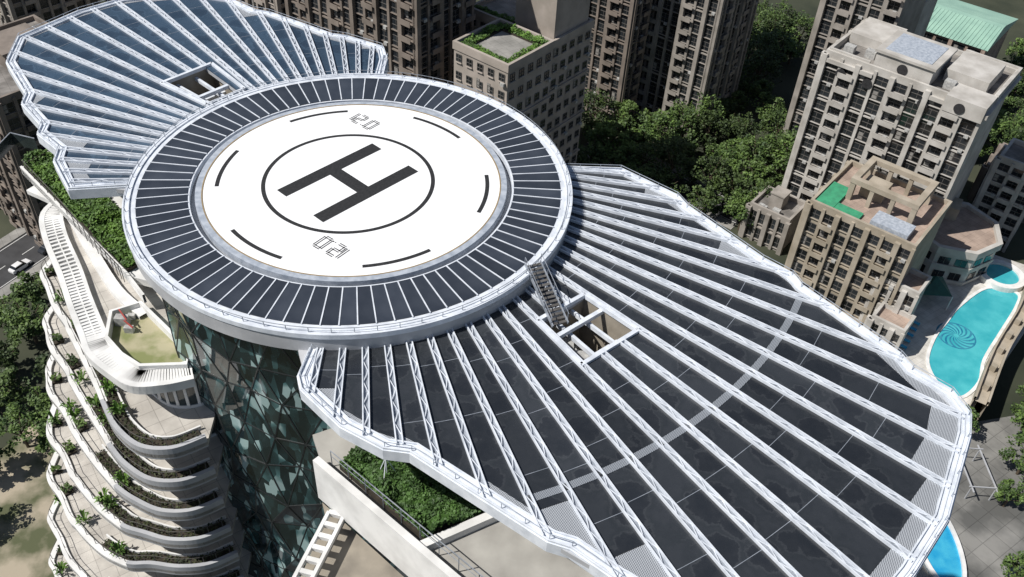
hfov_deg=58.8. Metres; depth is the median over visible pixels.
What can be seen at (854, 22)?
window
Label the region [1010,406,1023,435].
tree
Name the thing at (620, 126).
tree
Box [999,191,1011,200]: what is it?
window
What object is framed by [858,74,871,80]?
window
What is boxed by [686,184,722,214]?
tree
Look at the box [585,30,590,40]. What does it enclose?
window
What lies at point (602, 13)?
window
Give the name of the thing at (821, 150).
window
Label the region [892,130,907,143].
window
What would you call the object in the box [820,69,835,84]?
window
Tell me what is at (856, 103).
window
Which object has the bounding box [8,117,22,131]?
window
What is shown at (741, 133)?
tree
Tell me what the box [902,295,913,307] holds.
window
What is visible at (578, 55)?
window
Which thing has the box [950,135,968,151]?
window
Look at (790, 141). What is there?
tree
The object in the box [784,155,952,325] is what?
apartment block
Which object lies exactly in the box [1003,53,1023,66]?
tree
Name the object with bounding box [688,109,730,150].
tree
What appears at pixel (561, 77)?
window
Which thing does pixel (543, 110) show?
window
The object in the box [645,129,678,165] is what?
tree
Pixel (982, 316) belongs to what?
pool water
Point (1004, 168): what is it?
window
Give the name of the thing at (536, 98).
window
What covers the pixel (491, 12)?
hedge
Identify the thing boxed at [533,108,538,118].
window
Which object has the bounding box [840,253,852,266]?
window
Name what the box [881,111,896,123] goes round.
window
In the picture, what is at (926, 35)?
window
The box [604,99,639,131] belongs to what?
tree
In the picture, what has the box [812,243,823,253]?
window
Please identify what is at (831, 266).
window
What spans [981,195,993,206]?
window
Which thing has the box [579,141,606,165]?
tree
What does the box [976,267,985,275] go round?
window
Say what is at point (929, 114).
window
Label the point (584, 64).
window
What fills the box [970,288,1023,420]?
boundary wall
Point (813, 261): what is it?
window
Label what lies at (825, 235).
window
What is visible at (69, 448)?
hedge
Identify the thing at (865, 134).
window
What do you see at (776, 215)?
service building
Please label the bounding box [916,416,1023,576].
paved court
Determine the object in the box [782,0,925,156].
apartment tower
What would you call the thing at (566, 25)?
apartment tower
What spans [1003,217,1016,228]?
window
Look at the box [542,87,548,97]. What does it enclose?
window
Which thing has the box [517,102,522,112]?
window
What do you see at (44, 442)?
tree
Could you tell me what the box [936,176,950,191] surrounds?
window
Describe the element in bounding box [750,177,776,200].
tree
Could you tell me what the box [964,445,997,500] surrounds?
garden pergola
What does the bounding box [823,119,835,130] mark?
window
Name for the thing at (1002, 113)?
tree
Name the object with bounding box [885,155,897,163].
window
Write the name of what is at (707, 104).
tree
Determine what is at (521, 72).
window
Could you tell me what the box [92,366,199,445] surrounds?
hedge
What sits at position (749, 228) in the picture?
window
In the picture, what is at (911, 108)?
window
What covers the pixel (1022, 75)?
tree
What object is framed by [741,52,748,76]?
tree
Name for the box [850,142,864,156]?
window
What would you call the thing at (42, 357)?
tree
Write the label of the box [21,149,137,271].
hedge
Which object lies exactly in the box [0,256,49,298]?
pavement
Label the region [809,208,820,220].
window
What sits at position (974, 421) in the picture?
tree
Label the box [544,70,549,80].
window
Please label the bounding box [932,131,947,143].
window
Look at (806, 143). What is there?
window
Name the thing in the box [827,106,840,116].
window
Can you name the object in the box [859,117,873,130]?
window
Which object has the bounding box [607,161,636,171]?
tree
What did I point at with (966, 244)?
building
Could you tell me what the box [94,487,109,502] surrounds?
terrace plant
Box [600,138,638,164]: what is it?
tree
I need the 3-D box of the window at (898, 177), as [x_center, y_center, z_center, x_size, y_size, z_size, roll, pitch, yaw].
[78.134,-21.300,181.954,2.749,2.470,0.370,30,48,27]
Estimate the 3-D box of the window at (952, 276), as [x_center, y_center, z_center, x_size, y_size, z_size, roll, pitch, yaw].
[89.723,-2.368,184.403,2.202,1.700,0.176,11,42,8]
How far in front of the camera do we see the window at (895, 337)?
166.61 m
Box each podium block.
[858,268,931,320]
[863,302,916,349]
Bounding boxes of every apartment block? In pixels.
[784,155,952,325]
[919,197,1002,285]
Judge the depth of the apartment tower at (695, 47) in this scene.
219.19 m
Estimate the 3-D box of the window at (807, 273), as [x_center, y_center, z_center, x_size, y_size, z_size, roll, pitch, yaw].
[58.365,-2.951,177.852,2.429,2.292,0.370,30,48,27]
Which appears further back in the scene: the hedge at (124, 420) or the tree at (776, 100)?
the tree at (776, 100)
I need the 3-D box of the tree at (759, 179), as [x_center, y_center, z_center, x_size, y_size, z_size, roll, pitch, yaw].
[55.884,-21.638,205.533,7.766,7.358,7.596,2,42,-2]
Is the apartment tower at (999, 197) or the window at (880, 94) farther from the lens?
the apartment tower at (999, 197)
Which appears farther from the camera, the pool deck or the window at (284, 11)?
the window at (284, 11)
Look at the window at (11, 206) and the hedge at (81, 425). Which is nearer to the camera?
the hedge at (81, 425)
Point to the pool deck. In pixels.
(931, 313)
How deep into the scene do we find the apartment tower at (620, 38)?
219.13 m
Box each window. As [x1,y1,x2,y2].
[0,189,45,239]
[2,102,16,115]
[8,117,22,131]
[12,0,20,4]
[14,6,24,17]
[17,98,22,110]
[19,148,32,160]
[23,116,32,125]
[25,4,36,13]
[28,129,37,139]
[37,145,45,149]
[39,0,49,9]
[43,11,52,21]
[50,0,60,6]
[53,8,63,18]
[67,5,74,13]
[77,0,85,9]
[90,0,97,5]
[237,0,285,16]
[343,0,348,9]
[355,1,362,15]
[378,0,386,10]
[390,1,396,14]
[403,0,411,4]
[403,10,411,21]
[421,7,426,20]
[430,5,437,16]
[444,0,449,10]
[453,0,458,6]
[455,53,461,63]
[455,70,461,81]
[465,58,472,68]
[465,75,471,85]
[475,80,482,91]
[476,62,482,73]
[486,85,492,95]
[487,67,493,78]
[497,90,503,100]
[498,72,504,82]
[509,72,515,83]
[509,90,514,100]
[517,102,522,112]
[518,85,523,95]
[519,67,524,78]
[526,80,532,90]
[526,96,531,107]
[528,62,533,73]
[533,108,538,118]
[534,91,539,102]
[535,75,540,85]
[537,57,542,68]
[540,119,545,128]
[541,103,546,113]
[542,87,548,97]
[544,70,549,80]
[545,52,550,63]
[548,108,553,116]
[549,93,554,102]
[551,78,555,88]
[552,63,557,73]
[553,48,558,58]
[556,103,560,112]
[558,74,563,83]
[560,59,564,68]
[561,43,566,53]
[564,98,568,107]
[565,84,570,93]
[566,69,571,78]
[568,54,573,63]
[569,39,574,48]
[571,93,575,102]
[573,79,577,88]
[574,65,579,74]
[576,50,580,59]
[577,35,582,44]
[579,89,583,97]
[580,75,585,83]
[582,60,586,69]
[583,45,588,55]
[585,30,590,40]
[589,6,596,17]
[598,10,605,20]
[600,0,606,7]
[609,17,617,25]
[611,2,619,12]
[620,18,626,28]
[621,5,628,15]
[745,224,752,235]
[749,209,756,220]
[753,228,760,239]
[757,213,764,225]
[763,232,771,245]
[768,218,775,230]
[771,237,779,248]
[776,222,784,234]
[788,76,812,156]
[791,260,802,273]
[795,248,806,260]
[799,234,811,247]
[800,137,813,150]
[803,269,813,279]
[804,123,818,137]
[804,221,816,234]
[806,63,816,74]
[808,110,822,124]
[808,256,818,266]
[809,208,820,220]
[810,50,820,60]
[812,98,826,111]
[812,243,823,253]
[814,37,825,48]
[814,286,825,297]
[815,145,827,154]
[816,83,831,98]
[817,229,828,240]
[817,273,829,286]
[818,23,829,35]
[819,132,831,143]
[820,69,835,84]
[822,9,834,21]
[822,213,833,225]
[822,261,834,274]
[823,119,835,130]
[825,62,837,70]
[826,0,837,7]
[826,292,837,304]
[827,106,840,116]
[827,247,839,261]
[830,150,844,162]
[830,280,842,292]
[831,29,841,39]
[832,92,844,104]
[832,233,844,247]
[835,15,846,26]
[835,136,849,150]
[835,267,847,279]
[836,79,849,90]
[837,220,849,233]
[839,0,850,11]
[839,122,854,137]
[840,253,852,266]
[840,299,852,312]
[842,68,852,76]
[844,111,858,124]
[845,240,857,253]
[845,287,857,300]
[848,95,863,110]
[848,156,859,161]
[849,18,860,28]
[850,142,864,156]
[850,226,862,239]
[850,274,863,287]
[852,308,860,317]
[853,82,867,97]
[854,4,866,17]
[854,129,869,143]
[855,260,868,274]
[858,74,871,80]
[858,296,866,304]
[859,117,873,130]
[860,247,874,261]
[863,283,871,291]
[864,101,878,115]
[866,151,880,159]
[866,234,879,246]
[868,9,879,18]
[868,269,880,278]
[869,88,883,102]
[870,323,878,333]
[871,138,885,150]
[872,0,883,7]
[874,76,888,89]
[874,255,886,267]
[876,125,890,137]
[878,287,892,301]
[879,327,887,335]
[880,240,893,251]
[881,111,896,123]
[883,15,895,24]
[884,274,898,288]
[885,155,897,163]
[886,97,901,110]
[887,0,900,12]
[887,142,902,156]
[889,291,900,301]
[890,260,904,274]
[890,333,899,343]
[891,82,907,95]
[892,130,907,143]
[896,247,910,261]
[897,114,913,128]
[897,176,908,182]
[902,162,915,171]
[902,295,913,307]
[903,100,917,116]
[904,149,920,164]
[908,88,923,100]
[910,137,926,150]
[915,121,932,137]
[921,107,938,123]
[921,158,935,170]
[924,33,932,39]
[926,145,941,157]
[926,251,931,258]
[927,100,941,109]
[931,269,944,276]
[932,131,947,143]
[936,37,947,44]
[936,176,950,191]
[937,256,951,264]
[938,117,953,129]
[939,162,955,178]
[945,150,961,164]
[947,273,960,280]
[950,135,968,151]
[952,42,964,50]
[953,259,967,267]
[956,121,974,136]
[966,271,975,280]
[972,258,982,267]
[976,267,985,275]
[978,205,988,213]
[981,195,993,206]
[983,254,992,262]
[986,184,999,195]
[990,213,1000,221]
[991,173,1004,184]
[994,202,1005,211]
[997,162,1010,173]
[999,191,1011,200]
[1000,227,1011,238]
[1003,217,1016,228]
[1005,180,1017,189]
[1009,207,1022,217]
[1010,168,1023,178]
[1014,195,1023,205]
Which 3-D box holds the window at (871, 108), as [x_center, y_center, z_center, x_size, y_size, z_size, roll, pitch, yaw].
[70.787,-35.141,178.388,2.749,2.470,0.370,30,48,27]
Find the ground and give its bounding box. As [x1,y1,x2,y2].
[0,0,1023,447]
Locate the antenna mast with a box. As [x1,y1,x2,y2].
[380,460,395,477]
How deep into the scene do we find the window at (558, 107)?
183.30 m
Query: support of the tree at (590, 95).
on the ground
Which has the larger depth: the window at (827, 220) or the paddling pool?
the window at (827, 220)
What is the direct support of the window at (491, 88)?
in the apartment tower at (521, 84)
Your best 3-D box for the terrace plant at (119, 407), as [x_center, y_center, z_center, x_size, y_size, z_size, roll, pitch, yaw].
[-26.765,8.213,61.509,1.367,1.097,1.424,4,42,0]
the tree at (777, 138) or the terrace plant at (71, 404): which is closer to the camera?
the terrace plant at (71, 404)
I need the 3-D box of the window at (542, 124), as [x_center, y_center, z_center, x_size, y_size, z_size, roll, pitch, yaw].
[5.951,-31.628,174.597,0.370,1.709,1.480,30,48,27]
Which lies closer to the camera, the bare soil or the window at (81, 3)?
the bare soil
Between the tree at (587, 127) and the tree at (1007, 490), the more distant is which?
the tree at (587, 127)
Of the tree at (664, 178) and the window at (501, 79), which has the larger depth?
the tree at (664, 178)
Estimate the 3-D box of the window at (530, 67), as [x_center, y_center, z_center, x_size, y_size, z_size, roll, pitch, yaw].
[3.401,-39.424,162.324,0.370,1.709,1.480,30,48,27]
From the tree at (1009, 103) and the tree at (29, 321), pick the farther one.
the tree at (1009, 103)
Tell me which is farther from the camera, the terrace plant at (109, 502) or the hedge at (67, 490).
the hedge at (67, 490)
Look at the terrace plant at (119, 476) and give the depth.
65.72 m
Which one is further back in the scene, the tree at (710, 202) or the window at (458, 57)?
the tree at (710, 202)
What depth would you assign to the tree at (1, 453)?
140.29 m
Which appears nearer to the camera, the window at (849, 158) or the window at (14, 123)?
the window at (14, 123)
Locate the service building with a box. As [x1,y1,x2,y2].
[738,185,804,255]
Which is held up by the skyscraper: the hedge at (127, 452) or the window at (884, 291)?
the hedge at (127, 452)
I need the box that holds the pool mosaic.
[936,322,975,348]
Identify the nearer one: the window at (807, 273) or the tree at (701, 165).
the window at (807, 273)
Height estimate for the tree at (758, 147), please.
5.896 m
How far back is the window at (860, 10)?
193.56 m
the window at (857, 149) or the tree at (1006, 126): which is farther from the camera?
the tree at (1006, 126)
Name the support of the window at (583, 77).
in the apartment tower at (566, 25)
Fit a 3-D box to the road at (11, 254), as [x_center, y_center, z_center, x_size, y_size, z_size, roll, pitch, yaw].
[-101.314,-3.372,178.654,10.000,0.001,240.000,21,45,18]
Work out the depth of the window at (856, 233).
166.78 m
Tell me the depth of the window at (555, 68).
175.38 m
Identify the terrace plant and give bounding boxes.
[46,410,61,424]
[52,495,61,504]
[52,561,68,574]
[54,289,64,302]
[59,397,78,410]
[66,408,80,420]
[70,369,88,385]
[75,509,91,524]
[85,393,99,406]
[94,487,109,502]
[96,410,108,425]
[99,378,116,396]
[99,494,117,510]
[106,400,127,413]
[108,540,126,556]
[112,470,130,486]
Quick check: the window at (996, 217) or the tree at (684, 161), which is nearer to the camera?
the window at (996, 217)
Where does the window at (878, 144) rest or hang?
in the apartment tower at (904, 98)
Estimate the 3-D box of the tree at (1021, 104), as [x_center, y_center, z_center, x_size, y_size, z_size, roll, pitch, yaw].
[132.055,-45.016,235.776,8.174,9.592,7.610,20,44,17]
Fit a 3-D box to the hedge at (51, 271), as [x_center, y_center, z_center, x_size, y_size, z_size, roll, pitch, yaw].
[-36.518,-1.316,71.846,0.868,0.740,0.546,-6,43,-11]
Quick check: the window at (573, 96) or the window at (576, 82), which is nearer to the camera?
the window at (576, 82)
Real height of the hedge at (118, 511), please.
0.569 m
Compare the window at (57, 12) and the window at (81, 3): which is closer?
the window at (57, 12)
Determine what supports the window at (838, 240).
in the apartment block at (860, 228)
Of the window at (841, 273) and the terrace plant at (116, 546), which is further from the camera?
the window at (841, 273)
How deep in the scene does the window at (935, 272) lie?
184.74 m
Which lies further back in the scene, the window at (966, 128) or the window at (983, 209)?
the window at (983, 209)
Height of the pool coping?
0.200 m
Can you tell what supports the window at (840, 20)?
in the apartment tower at (834, 20)
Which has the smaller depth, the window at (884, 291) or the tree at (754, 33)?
the window at (884, 291)
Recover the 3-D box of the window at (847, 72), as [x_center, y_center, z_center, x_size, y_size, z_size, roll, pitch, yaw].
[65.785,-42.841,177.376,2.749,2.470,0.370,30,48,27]
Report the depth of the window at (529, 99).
167.08 m
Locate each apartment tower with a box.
[0,0,100,24]
[0,14,47,246]
[236,0,285,16]
[284,0,475,84]
[452,18,554,133]
[474,0,593,165]
[583,0,656,128]
[635,0,758,134]
[781,17,1022,200]
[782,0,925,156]
[914,0,937,36]
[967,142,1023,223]
[972,137,1023,252]
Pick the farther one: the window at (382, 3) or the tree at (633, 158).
the tree at (633, 158)
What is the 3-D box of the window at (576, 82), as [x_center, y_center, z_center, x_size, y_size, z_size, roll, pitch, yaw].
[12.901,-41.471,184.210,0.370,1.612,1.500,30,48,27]
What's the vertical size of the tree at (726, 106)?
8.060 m
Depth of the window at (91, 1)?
234.85 m
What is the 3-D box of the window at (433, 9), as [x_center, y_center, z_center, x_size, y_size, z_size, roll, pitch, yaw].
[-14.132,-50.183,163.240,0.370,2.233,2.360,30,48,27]
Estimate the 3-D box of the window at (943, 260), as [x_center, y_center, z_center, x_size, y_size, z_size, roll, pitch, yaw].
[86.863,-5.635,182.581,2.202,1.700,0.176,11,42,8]
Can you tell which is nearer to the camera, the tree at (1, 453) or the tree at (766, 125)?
the tree at (1, 453)
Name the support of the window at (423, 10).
in the apartment tower at (414, 37)
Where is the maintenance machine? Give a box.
[113,309,135,333]
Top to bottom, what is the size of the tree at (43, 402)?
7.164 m
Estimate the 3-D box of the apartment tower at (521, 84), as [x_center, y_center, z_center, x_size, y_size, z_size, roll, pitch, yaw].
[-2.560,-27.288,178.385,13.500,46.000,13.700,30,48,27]
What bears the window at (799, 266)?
in the apartment block at (860, 228)
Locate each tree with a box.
[0,294,28,329]
[0,337,21,372]
[0,365,30,406]
[0,401,47,456]
[0,448,3,470]
[1,297,48,344]
[9,271,45,310]
[24,386,52,419]
[30,352,50,382]
[34,413,54,454]
[576,144,590,165]
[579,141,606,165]
[581,109,587,121]
[582,88,618,131]
[582,120,602,148]
[585,120,629,158]
[587,156,608,166]
[598,120,627,148]
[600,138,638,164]
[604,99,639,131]
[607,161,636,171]
[625,141,662,171]
[626,127,648,153]
[631,163,658,183]
[638,108,679,142]
[638,109,680,154]
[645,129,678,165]
[647,136,698,183]
[653,166,689,194]
[660,99,707,142]
[664,127,698,157]
[684,91,725,134]
[685,158,707,182]
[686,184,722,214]
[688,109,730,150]
[689,156,733,196]
[706,142,727,166]
[708,158,752,196]
[712,98,738,121]
[712,139,753,172]
[716,171,757,208]
[723,111,763,138]
[723,113,742,138]
[723,187,758,230]
[727,138,741,153]
[735,134,777,173]
[737,154,775,186]
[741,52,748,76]
[742,49,781,92]
[746,30,785,80]
[747,10,769,51]
[747,26,773,58]
[747,78,774,106]
[750,92,787,128]
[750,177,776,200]
[752,174,774,192]
[753,138,771,156]
[755,0,774,19]
[755,129,790,175]
[758,108,787,136]
[759,27,801,69]
[760,13,790,44]
[761,0,799,31]
[766,173,783,186]
[769,126,798,171]
[781,37,804,63]
[783,10,814,48]
[805,19,814,39]
[966,404,979,432]
[979,128,998,156]
[988,108,1013,138]
[992,109,1023,142]
[993,478,1023,506]
[997,128,1023,144]
[998,429,1023,482]
[1000,97,1016,110]
[1000,551,1023,576]
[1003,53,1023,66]
[1005,38,1023,58]
[1005,81,1023,104]
[1006,97,1023,126]
[1010,399,1023,430]
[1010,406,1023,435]
[1013,71,1023,94]
[1016,385,1023,395]
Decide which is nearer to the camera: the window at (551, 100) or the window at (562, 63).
the window at (562, 63)
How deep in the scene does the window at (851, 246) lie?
168.91 m
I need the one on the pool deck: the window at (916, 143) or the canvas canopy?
the canvas canopy
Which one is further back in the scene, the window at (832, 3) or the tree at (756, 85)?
the tree at (756, 85)
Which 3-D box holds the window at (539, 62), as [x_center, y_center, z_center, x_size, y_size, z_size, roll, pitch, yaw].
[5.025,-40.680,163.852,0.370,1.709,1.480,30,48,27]
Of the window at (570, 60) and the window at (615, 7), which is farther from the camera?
the window at (615, 7)
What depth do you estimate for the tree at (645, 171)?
204.24 m
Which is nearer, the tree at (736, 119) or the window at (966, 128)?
the window at (966, 128)
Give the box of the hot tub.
[979,259,1023,292]
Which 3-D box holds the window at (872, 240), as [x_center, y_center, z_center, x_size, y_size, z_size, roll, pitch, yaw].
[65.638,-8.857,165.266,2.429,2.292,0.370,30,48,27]
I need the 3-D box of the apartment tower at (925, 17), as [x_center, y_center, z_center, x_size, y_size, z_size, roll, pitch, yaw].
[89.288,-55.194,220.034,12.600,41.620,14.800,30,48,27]
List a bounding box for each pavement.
[0,226,25,248]
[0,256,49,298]
[577,153,736,229]
[608,137,732,197]
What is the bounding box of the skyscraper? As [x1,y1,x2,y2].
[0,0,971,576]
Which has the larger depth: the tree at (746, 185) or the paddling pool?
the tree at (746, 185)
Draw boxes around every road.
[0,233,46,288]
[584,140,740,223]
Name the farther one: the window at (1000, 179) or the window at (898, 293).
the window at (1000, 179)
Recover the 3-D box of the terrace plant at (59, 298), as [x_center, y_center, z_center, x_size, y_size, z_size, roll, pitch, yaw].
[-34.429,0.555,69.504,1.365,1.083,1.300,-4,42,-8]
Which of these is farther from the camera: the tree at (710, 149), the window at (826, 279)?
the tree at (710, 149)
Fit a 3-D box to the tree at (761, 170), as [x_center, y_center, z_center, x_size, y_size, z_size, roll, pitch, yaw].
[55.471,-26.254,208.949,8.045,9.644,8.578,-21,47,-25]
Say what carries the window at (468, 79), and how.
in the apartment tower at (521, 84)
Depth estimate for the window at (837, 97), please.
181.83 m
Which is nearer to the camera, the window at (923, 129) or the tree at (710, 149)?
the window at (923, 129)
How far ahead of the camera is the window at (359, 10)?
169.20 m
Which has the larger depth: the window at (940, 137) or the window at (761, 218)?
the window at (761, 218)
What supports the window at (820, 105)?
in the apartment tower at (904, 98)
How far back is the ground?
206.41 m
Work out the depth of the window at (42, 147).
173.46 m
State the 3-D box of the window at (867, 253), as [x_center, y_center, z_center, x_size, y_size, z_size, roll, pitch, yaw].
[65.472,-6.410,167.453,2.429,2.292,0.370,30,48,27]
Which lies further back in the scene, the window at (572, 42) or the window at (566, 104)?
the window at (566, 104)
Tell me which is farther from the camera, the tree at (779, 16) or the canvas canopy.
the tree at (779, 16)
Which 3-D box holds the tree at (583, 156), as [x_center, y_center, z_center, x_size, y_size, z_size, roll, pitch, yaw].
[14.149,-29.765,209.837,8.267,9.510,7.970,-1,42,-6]
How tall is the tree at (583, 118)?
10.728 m
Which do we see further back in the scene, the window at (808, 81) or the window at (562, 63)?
the window at (808, 81)
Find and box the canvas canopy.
[923,276,952,309]
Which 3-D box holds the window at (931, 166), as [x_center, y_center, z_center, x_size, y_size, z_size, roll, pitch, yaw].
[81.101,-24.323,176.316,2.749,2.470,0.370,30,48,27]
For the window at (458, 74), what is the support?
in the apartment tower at (521, 84)
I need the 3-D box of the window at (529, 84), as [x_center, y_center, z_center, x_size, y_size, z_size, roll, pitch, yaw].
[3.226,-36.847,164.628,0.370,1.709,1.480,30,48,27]
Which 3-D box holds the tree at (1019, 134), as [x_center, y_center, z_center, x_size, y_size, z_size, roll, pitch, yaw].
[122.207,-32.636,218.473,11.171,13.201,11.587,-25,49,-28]
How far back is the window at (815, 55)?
205.11 m
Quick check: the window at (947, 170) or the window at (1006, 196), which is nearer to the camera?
the window at (947, 170)
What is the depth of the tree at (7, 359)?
155.96 m
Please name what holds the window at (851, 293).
in the apartment block at (860, 228)
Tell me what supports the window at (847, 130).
in the apartment tower at (904, 98)
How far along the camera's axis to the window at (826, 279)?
176.58 m
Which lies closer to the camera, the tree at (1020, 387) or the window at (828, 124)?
the tree at (1020, 387)
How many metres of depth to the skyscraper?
56.86 m
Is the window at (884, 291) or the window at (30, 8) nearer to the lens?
the window at (884, 291)
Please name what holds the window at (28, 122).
in the apartment tower at (20, 206)
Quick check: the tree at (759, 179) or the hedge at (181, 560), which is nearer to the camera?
the hedge at (181, 560)
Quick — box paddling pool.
[923,521,966,576]
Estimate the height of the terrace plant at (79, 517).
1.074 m
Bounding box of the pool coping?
[926,286,1020,398]
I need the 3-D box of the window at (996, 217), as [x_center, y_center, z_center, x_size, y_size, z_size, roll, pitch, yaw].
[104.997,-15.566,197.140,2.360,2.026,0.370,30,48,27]
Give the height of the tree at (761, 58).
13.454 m
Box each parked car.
[8,258,31,273]
[38,244,47,254]
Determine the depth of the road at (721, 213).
211.08 m
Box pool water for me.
[929,289,1017,395]
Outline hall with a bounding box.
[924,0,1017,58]
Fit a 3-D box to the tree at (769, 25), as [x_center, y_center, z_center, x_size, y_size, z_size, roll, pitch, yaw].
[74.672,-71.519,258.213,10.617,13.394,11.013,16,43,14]
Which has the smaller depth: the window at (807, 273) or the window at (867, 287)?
the window at (867, 287)
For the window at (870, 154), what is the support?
in the apartment tower at (904, 98)
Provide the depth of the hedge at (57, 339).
71.20 m
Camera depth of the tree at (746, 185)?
200.64 m
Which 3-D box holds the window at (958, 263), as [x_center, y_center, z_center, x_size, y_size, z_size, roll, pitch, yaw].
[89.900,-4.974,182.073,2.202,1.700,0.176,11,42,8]
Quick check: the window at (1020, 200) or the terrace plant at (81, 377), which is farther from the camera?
the window at (1020, 200)
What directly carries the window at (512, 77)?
in the apartment tower at (521, 84)
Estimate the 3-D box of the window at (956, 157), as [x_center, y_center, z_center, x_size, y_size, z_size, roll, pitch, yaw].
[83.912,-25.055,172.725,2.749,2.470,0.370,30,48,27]
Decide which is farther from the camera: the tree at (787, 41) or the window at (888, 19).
the tree at (787, 41)
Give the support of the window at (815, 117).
in the apartment tower at (904, 98)
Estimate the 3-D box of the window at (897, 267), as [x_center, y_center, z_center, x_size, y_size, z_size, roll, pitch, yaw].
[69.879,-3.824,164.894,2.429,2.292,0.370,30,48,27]
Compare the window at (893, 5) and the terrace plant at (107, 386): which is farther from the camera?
the window at (893, 5)
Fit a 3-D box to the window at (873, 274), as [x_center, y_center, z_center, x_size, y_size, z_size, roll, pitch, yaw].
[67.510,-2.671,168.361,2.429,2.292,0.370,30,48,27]
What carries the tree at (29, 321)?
on the ground
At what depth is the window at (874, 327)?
168.33 m
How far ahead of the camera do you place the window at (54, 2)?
226.96 m
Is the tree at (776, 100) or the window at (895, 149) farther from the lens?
the tree at (776, 100)
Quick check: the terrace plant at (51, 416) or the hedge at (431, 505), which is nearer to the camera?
the hedge at (431, 505)
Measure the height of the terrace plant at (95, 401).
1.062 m
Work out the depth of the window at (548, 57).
165.48 m
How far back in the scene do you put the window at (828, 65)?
179.41 m
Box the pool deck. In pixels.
[898,255,1023,406]
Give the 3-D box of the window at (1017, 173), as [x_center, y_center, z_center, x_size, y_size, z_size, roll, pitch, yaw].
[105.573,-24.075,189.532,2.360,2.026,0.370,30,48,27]
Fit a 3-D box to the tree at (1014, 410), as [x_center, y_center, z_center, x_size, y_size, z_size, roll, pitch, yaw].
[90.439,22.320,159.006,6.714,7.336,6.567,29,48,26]
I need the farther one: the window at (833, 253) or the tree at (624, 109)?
the tree at (624, 109)
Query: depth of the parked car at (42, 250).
182.53 m
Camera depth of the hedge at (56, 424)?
73.87 m
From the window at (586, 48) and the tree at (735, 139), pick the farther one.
the tree at (735, 139)
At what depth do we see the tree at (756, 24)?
257.78 m
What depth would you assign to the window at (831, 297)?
177.53 m
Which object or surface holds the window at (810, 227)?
in the apartment block at (860, 228)
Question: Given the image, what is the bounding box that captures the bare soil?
[0,425,56,576]
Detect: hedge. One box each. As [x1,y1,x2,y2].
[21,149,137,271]
[44,267,56,277]
[50,333,63,345]
[50,371,62,384]
[50,465,62,474]
[51,417,62,427]
[56,545,62,554]
[59,481,73,495]
[62,438,76,455]
[65,353,80,369]
[70,319,76,332]
[73,416,88,432]
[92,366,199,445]
[92,403,209,478]
[95,449,217,508]
[100,498,225,536]
[101,538,233,563]
[219,569,239,576]
[339,445,484,539]
[461,22,511,62]
[474,5,514,22]
[502,22,548,44]
[508,43,540,60]
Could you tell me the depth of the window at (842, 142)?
186.14 m
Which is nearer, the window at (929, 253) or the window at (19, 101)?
the window at (19, 101)
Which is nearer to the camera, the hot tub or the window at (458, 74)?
the window at (458, 74)
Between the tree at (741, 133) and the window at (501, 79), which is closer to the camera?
the window at (501, 79)
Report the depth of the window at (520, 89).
163.15 m
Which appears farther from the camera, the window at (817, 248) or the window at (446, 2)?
the window at (817, 248)
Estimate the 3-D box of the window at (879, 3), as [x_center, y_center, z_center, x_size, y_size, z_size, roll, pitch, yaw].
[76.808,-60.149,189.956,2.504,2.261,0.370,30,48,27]
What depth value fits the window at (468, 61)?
162.56 m
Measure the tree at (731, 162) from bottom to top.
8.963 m
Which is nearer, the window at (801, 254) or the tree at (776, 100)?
the window at (801, 254)
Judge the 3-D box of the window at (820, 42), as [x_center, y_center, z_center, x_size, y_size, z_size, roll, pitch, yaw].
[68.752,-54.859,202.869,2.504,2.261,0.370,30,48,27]
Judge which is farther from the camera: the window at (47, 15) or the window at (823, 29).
the window at (47, 15)
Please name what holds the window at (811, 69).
in the apartment tower at (834, 20)
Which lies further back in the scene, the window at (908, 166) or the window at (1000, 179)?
the window at (1000, 179)
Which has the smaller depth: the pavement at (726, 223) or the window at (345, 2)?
the window at (345, 2)
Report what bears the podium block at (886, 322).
on the ground
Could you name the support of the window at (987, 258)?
in the building at (966, 244)
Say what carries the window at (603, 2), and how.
in the apartment tower at (620, 38)
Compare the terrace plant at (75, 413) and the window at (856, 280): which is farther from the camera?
the window at (856, 280)
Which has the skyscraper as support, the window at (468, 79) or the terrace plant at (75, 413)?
the terrace plant at (75, 413)
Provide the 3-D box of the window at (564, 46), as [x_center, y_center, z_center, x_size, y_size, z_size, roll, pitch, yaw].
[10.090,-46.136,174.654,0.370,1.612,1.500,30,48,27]
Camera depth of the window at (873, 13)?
192.08 m
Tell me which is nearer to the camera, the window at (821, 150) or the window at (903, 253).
the window at (903, 253)
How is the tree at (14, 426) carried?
on the bare soil
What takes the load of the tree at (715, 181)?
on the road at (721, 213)
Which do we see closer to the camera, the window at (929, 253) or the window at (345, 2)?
the window at (345, 2)
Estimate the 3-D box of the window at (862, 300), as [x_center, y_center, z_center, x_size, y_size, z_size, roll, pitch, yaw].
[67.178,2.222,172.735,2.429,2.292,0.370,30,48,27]
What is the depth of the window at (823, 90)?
183.08 m
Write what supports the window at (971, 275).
in the building at (966, 244)
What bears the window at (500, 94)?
in the apartment tower at (521, 84)

